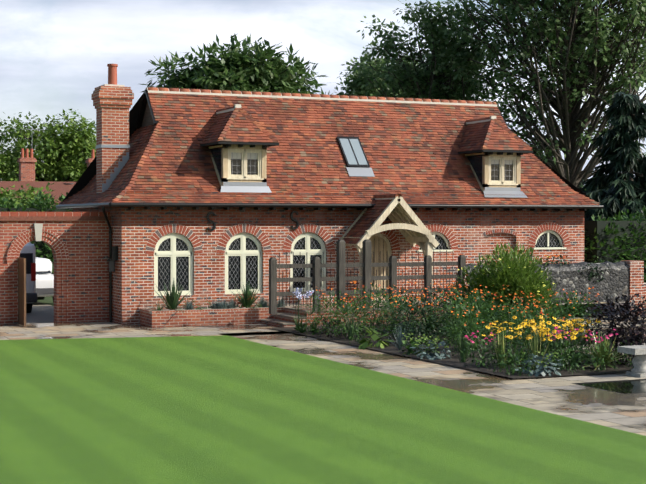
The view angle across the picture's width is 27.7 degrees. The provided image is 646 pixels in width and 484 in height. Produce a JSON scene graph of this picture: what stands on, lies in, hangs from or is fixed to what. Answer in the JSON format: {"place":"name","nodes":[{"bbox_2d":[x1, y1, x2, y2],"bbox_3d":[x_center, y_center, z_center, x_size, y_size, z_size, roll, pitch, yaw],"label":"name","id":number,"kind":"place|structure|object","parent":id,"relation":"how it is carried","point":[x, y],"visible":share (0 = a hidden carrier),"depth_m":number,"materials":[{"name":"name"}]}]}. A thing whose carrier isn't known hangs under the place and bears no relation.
{"place":"outdoors","nodes":[
{"label":"outdoors","id":0,"kind":"place"},
{"bbox_2d":[26,301,53,323],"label":"driveway","id":1,"kind":"structure","parent":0,"point":[41,313],"depth_m":36.32,"materials":[{"name":"grey asphalt"}]},
{"bbox_2d":[19,242,36,312],"bbox_3d":[-9.775,0.983,38.079,1.990,2.015,4.860,0,1,-24],"label":"white van","id":2,"kind":"object","parent":1,"relation":"on","point":[28,252],"visible":0.38,"depth_m":36.23,"materials":[{"name":"white paint"}]},
{"bbox_2d":[36,257,53,302],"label":"van","id":3,"kind":"object","parent":1,"relation":"on","point":[44,282],"visible":0.29,"depth_m":40.21,"materials":[{"name":"white paint"}]},
{"bbox_2d":[37,297,53,305],"bbox_3d":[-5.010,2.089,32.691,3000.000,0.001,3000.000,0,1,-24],"label":"ground","id":4,"kind":"structure","parent":0,"point":[47,300],"depth_m":42.90,"materials":[{"name":"green plant"}]},
{"bbox_2d":[0,182,62,207],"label":"bush","id":5,"kind":"object","parent":4,"relation":"on","point":[23,200],"visible":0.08,"depth_m":49.89,"materials":[{"name":"green plant"}]},
{"bbox_2d":[0,191,72,273],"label":"drive hedge","id":6,"kind":"object","parent":4,"relation":"on","point":[43,250],"visible":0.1,"depth_m":47.04,"materials":[{"name":"green plant"}]},
{"bbox_2d":[0,109,95,181],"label":"tree","id":7,"kind":"object","parent":4,"relation":"on","point":[65,154],"visible":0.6,"depth_m":92.35,"materials":[{"name":"green plant"}]},
{"bbox_2d":[141,33,332,94],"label":"chestnut tree","id":8,"kind":"object","parent":4,"relation":"on","point":[233,69],"visible":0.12,"depth_m":63.10,"materials":[{"name":"green plant"}]},
{"bbox_2d":[328,40,427,97],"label":"poplar tree","id":9,"kind":"object","parent":4,"relation":"on","point":[351,88],"visible":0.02,"depth_m":107.04,"materials":[{"name":"green plant"}]},
{"bbox_2d":[351,0,534,126],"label":"poplar tree","id":10,"kind":"object","parent":4,"relation":"on","point":[434,77],"visible":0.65,"depth_m":85.41,"materials":[{"name":"green plant"}]},
{"bbox_2d":[436,0,645,187],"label":"poplar tree","id":11,"kind":"object","parent":4,"relation":"on","point":[579,66],"visible":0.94,"depth_m":79.27,"materials":[{"name":"green plant"}]},
{"bbox_2d":[575,83,645,220],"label":"conifer tree","id":12,"kind":"object","parent":4,"relation":"on","point":[615,181],"visible":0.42,"depth_m":54.51,"materials":[{"name":"green plant"}]},
{"bbox_2d":[584,206,645,282],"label":"hedge","id":13,"kind":"object","parent":4,"relation":"on","point":[612,241],"visible":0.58,"depth_m":39.67,"materials":[{"name":"green plant"}]},
{"bbox_2d":[0,129,94,207],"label":"neighbour house","id":14,"kind":"structure","parent":0,"point":[26,169],"depth_m":77.51,"materials":[{"name":"brick"}]},
{"bbox_2d":[0,335,645,483],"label":"lawn","id":15,"kind":"structure","parent":0,"point":[224,409],"depth_m":16.49,"materials":[{"name":"green plant"}]},
{"bbox_2d":[0,315,645,435],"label":"paving","id":16,"kind":"structure","parent":0,"point":[561,395],"depth_m":22.48,"materials":[{"name":"stone"}]},
{"bbox_2d":[0,212,110,325],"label":"garden wall","id":17,"kind":"structure","parent":16,"relation":"on","point":[77,243],"depth_m":33.16,"materials":[{"name":"brick"}]},
{"bbox_2d":[56,87,603,321],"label":"house roof","id":18,"kind":"structure","parent":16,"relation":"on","point":[410,145],"depth_m":36.22,"materials":[{"name":"red tile"}]},
{"bbox_2d":[91,64,133,192],"bbox_3d":[-5.628,-2.654,35.124,0.950,4.200,0.810,0,1,-24],"label":"chimney","id":19,"kind":"object","parent":18,"relation":"attached to","point":[112,101],"visible":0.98,"depth_m":34.84,"materials":[{"name":"brick"}]},
{"bbox_2d":[107,246,117,271],"bbox_3d":[-5.288,0.423,33.001,0.235,0.640,0.245,0,1,-24],"label":"wall lantern","id":20,"kind":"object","parent":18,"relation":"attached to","point":[111,265],"depth_m":32.94,"materials":[{"name":"black metal"}]},
{"bbox_2d":[207,212,215,230],"bbox_3d":[-2.857,-0.526,33.564,0.239,0.496,0.050,0,1,-24],"label":"wall anchor","id":21,"kind":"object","parent":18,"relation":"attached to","point":[211,221],"depth_m":33.54,"materials":[{"name":"black metal"}]},
{"bbox_2d":[200,104,278,192],"bbox_3d":[-2.381,-2.452,34.879,1.700,2.346,2.342,0,1,-24],"label":"dormer","id":22,"kind":"object","parent":18,"relation":"on","point":[240,137],"visible":0.98,"depth_m":34.11,"materials":[{"name":"red tile"}]},
{"bbox_2d":[290,211,298,229],"bbox_3d":[-0.744,-0.572,34.496,0.239,0.496,0.050,0,1,-24],"label":"wall anchor","id":23,"kind":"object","parent":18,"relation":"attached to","point":[295,220],"depth_m":34.48,"materials":[{"name":"black metal"}]},
{"bbox_2d":[336,137,374,176],"bbox_3d":[0.872,-2.370,36.340,0.770,1.136,0.996,0,1,-24],"label":"skylight","id":24,"kind":"object","parent":18,"relation":"attached to","point":[353,152],"visible":0.92,"depth_m":36.27,"materials":[{"name":"glass"}]},
{"bbox_2d":[458,116,532,197],"bbox_3d":[4.747,-2.451,38.022,1.680,2.354,2.332,0,1,-24],"label":"dormer","id":25,"kind":"object","parent":18,"relation":"on","point":[495,146],"visible":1,"depth_m":37.28,"materials":[{"name":"red tile"}]},
{"bbox_2d":[339,193,438,304],"bbox_3d":[1.687,0.385,34.950,2.411,3.330,1.505,0,1,-24],"label":"porch","id":26,"kind":"object","parent":16,"relation":"on","point":[407,223],"visible":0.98,"depth_m":34.73,"materials":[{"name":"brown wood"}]},
{"bbox_2d":[139,301,645,326],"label":"planter terrace steps","id":27,"kind":"structure","parent":16,"relation":"on","point":[285,317],"depth_m":32.53,"materials":[{"name":"red brick"}]},
{"bbox_2d":[144,277,288,314],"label":"planter plants","id":28,"kind":"object","parent":27,"relation":"in","point":[247,301],"visible":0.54,"depth_m":32.89,"materials":[{"name":"green plant"}]},
{"bbox_2d":[269,240,465,313],"bbox_3d":[1.176,0.829,32.673,5.370,1.780,0.170,0,1,-24],"label":"fence","id":29,"kind":"object","parent":27,"relation":"on","point":[366,277],"visible":0.83,"depth_m":32.48,"materials":[{"name":"black wood"}]},
{"bbox_2d":[539,254,610,287],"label":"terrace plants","id":30,"kind":"object","parent":27,"relation":"on","point":[565,262],"visible":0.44,"depth_m":35.14,"materials":[{"name":"green plant"}]},
{"bbox_2d":[272,323,632,378],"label":"flower bed soil","id":31,"kind":"structure","parent":16,"relation":"on","point":[452,361],"depth_m":25.05,"materials":[{"name":"brown soil"}]},
{"bbox_2d":[290,240,645,376],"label":"border plants","id":32,"kind":"object","parent":31,"relation":"on","point":[515,307],"visible":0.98,"depth_m":26.74,"materials":[{"name":"green plant"}]},
{"bbox_2d":[456,260,645,317],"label":"flint wall","id":33,"kind":"structure","parent":16,"relation":"on","point":[623,277],"depth_m":35.33,"materials":[{"name":"stone"}]},
{"bbox_2d":[617,345,645,377],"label":"stone bench","id":34,"kind":"object","parent":16,"relation":"on","point":[638,361],"visible":1,"depth_m":21.85,"materials":[{"name":"grey stone"}]},
{"bbox_2d":[0,0,645,184],"label":"sky","id":35,"kind":"structure","parent":0,"point":[54,54],"materials":[{"name":"white"}]},
{"bbox_2d":[73,191,584,324],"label":"house walls","id":36,"kind":"structure","parent":0,"point":[138,233],"depth_m":34.41,"materials":[{"name":"red brick"}]},
{"bbox_2d":[154,230,565,295],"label":"house windows","id":37,"kind":"structure","parent":36,"relation":"in","point":[173,256],"depth_m":34.03,"materials":[{"name":"beige wood"}]},
{"bbox_2d":[571,379,645,393],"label":"pond","id":38,"kind":"structure","parent":0,"point":[629,386],"depth_m":20.80,"materials":[{"name":"black liquid"}]}
]}

